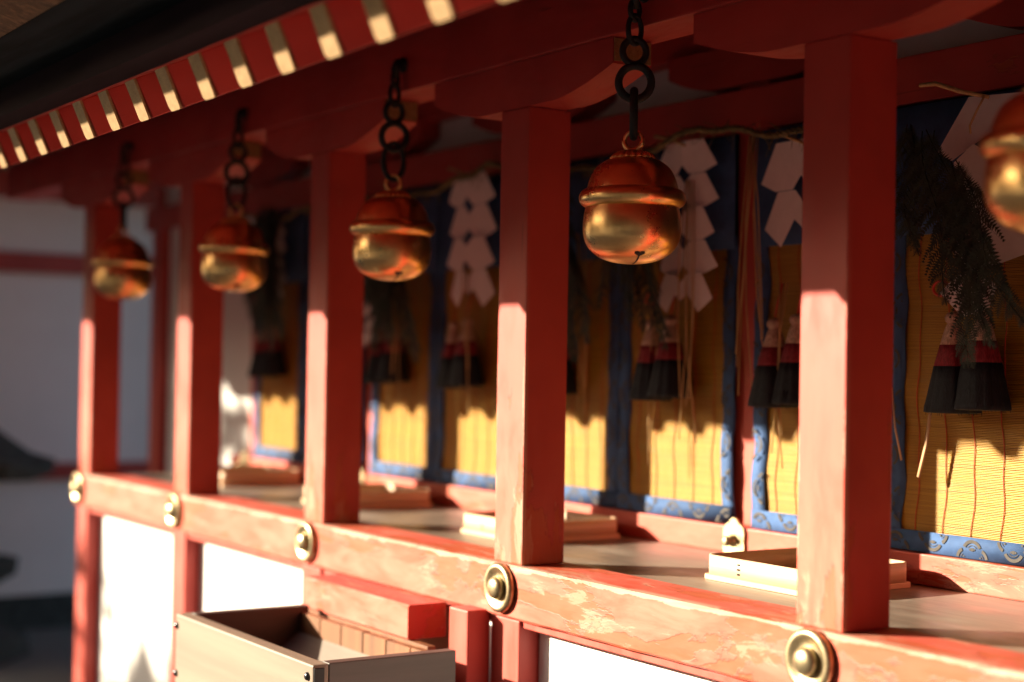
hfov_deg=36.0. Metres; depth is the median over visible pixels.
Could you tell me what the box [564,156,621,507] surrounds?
bamboo blind
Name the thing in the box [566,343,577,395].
silk tassel
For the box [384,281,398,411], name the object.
straw bundle
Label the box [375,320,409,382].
silk tassel
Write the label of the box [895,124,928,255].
dried fern
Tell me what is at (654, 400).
straw bundle
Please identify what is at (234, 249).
hanging bell
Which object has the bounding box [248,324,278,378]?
silk tassel
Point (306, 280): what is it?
bamboo blind
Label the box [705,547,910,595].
wooden tray
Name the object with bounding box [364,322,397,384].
silk tassel
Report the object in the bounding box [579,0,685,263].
hanging bell
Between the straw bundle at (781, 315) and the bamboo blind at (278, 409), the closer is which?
the straw bundle at (781, 315)
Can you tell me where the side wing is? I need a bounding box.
[0,166,298,629]
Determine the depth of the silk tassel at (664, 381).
3.72 m
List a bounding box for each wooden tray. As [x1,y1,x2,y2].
[220,465,300,486]
[302,483,431,509]
[461,510,619,541]
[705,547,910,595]
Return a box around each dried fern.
[243,291,260,340]
[245,205,286,354]
[363,275,421,362]
[567,175,596,363]
[591,257,672,352]
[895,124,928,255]
[905,129,986,308]
[930,160,1023,368]
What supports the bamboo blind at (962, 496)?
attached to the shrine hall
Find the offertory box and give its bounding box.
[173,604,455,681]
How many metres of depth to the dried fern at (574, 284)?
3.95 m
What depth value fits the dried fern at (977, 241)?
2.82 m
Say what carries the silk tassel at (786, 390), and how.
attached to the bamboo blind at (774, 492)
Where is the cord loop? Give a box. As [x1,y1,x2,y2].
[932,280,947,296]
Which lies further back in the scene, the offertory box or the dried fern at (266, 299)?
the dried fern at (266, 299)
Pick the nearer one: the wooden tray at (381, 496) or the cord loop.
the cord loop
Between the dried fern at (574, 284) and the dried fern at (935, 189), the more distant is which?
the dried fern at (574, 284)
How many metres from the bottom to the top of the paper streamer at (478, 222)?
0.407 m
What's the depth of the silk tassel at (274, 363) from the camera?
5.59 m
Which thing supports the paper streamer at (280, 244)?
hanging from the straw rope
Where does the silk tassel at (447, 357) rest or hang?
attached to the bamboo blind at (465, 452)
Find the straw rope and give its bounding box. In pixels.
[241,120,802,225]
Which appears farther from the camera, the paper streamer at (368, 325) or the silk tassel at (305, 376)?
the silk tassel at (305, 376)
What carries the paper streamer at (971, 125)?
hanging from the shrine hall
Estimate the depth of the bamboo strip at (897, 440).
3.19 m
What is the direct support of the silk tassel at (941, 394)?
hanging from the bamboo blind at (962, 496)
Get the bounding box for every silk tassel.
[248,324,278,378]
[257,305,287,376]
[303,360,307,381]
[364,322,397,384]
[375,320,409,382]
[435,306,470,389]
[447,292,483,387]
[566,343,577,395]
[629,315,671,402]
[647,295,690,399]
[747,284,798,409]
[771,293,800,406]
[923,310,981,416]
[954,275,1011,413]
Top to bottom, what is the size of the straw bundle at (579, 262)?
0.459 m
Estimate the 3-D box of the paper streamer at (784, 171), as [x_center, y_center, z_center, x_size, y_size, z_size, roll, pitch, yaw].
[0.623,-0.331,3.365,0.033,0.252,0.287,1,-1,-33]
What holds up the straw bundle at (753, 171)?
hanging from the straw rope
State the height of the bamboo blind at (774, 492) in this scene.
0.896 m
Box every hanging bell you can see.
[92,141,153,299]
[199,107,269,291]
[350,57,434,280]
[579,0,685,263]
[978,89,1023,231]
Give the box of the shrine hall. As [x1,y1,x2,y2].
[0,0,1023,681]
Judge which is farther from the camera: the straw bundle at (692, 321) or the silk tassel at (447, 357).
the silk tassel at (447, 357)
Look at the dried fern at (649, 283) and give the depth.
3.72 m
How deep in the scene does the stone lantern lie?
7.07 m
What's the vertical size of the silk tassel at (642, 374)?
0.276 m
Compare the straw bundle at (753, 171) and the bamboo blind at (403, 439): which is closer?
the straw bundle at (753, 171)
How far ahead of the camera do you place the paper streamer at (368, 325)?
5.01 m
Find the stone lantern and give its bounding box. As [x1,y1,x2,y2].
[0,430,55,665]
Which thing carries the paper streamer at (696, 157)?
hanging from the straw rope
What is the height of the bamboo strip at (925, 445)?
0.142 m
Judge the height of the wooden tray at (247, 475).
0.050 m
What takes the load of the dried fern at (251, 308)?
hanging from the straw rope
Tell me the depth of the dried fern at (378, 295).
4.76 m
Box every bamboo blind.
[253,208,305,462]
[301,210,364,469]
[369,185,438,481]
[433,175,500,490]
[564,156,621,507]
[616,135,738,523]
[751,124,803,533]
[890,88,1023,565]
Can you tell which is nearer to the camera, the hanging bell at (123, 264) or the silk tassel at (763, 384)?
the silk tassel at (763, 384)
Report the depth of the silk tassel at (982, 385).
2.94 m
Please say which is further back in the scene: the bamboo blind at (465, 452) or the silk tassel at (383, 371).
the silk tassel at (383, 371)
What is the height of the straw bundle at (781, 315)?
0.402 m
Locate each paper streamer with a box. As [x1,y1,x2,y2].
[261,217,286,299]
[363,278,380,346]
[447,167,496,306]
[654,135,718,312]
[761,132,802,246]
[919,81,1023,315]
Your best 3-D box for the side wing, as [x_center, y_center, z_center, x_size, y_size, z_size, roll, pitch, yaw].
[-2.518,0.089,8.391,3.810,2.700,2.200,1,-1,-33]
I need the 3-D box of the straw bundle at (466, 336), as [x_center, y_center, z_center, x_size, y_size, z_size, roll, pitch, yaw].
[-0.132,-0.005,4.487,0.020,0.438,0.062,1,-1,-33]
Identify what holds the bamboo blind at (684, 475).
attached to the shrine hall
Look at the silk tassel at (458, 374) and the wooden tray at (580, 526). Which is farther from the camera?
the silk tassel at (458, 374)
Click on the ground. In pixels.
(49, 657)
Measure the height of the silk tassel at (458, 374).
0.276 m
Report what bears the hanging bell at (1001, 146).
hanging from the shrine hall
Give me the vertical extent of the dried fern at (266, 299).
0.531 m
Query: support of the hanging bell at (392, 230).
hanging from the shrine hall
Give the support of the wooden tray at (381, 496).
on the shrine hall
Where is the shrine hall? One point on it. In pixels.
(528, 96)
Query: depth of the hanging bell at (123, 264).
5.13 m
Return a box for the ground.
[0,626,74,681]
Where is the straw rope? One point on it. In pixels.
(691, 131)
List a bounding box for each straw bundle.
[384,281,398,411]
[460,262,469,416]
[576,233,586,413]
[648,289,659,464]
[677,180,696,443]
[735,135,763,394]
[771,282,787,468]

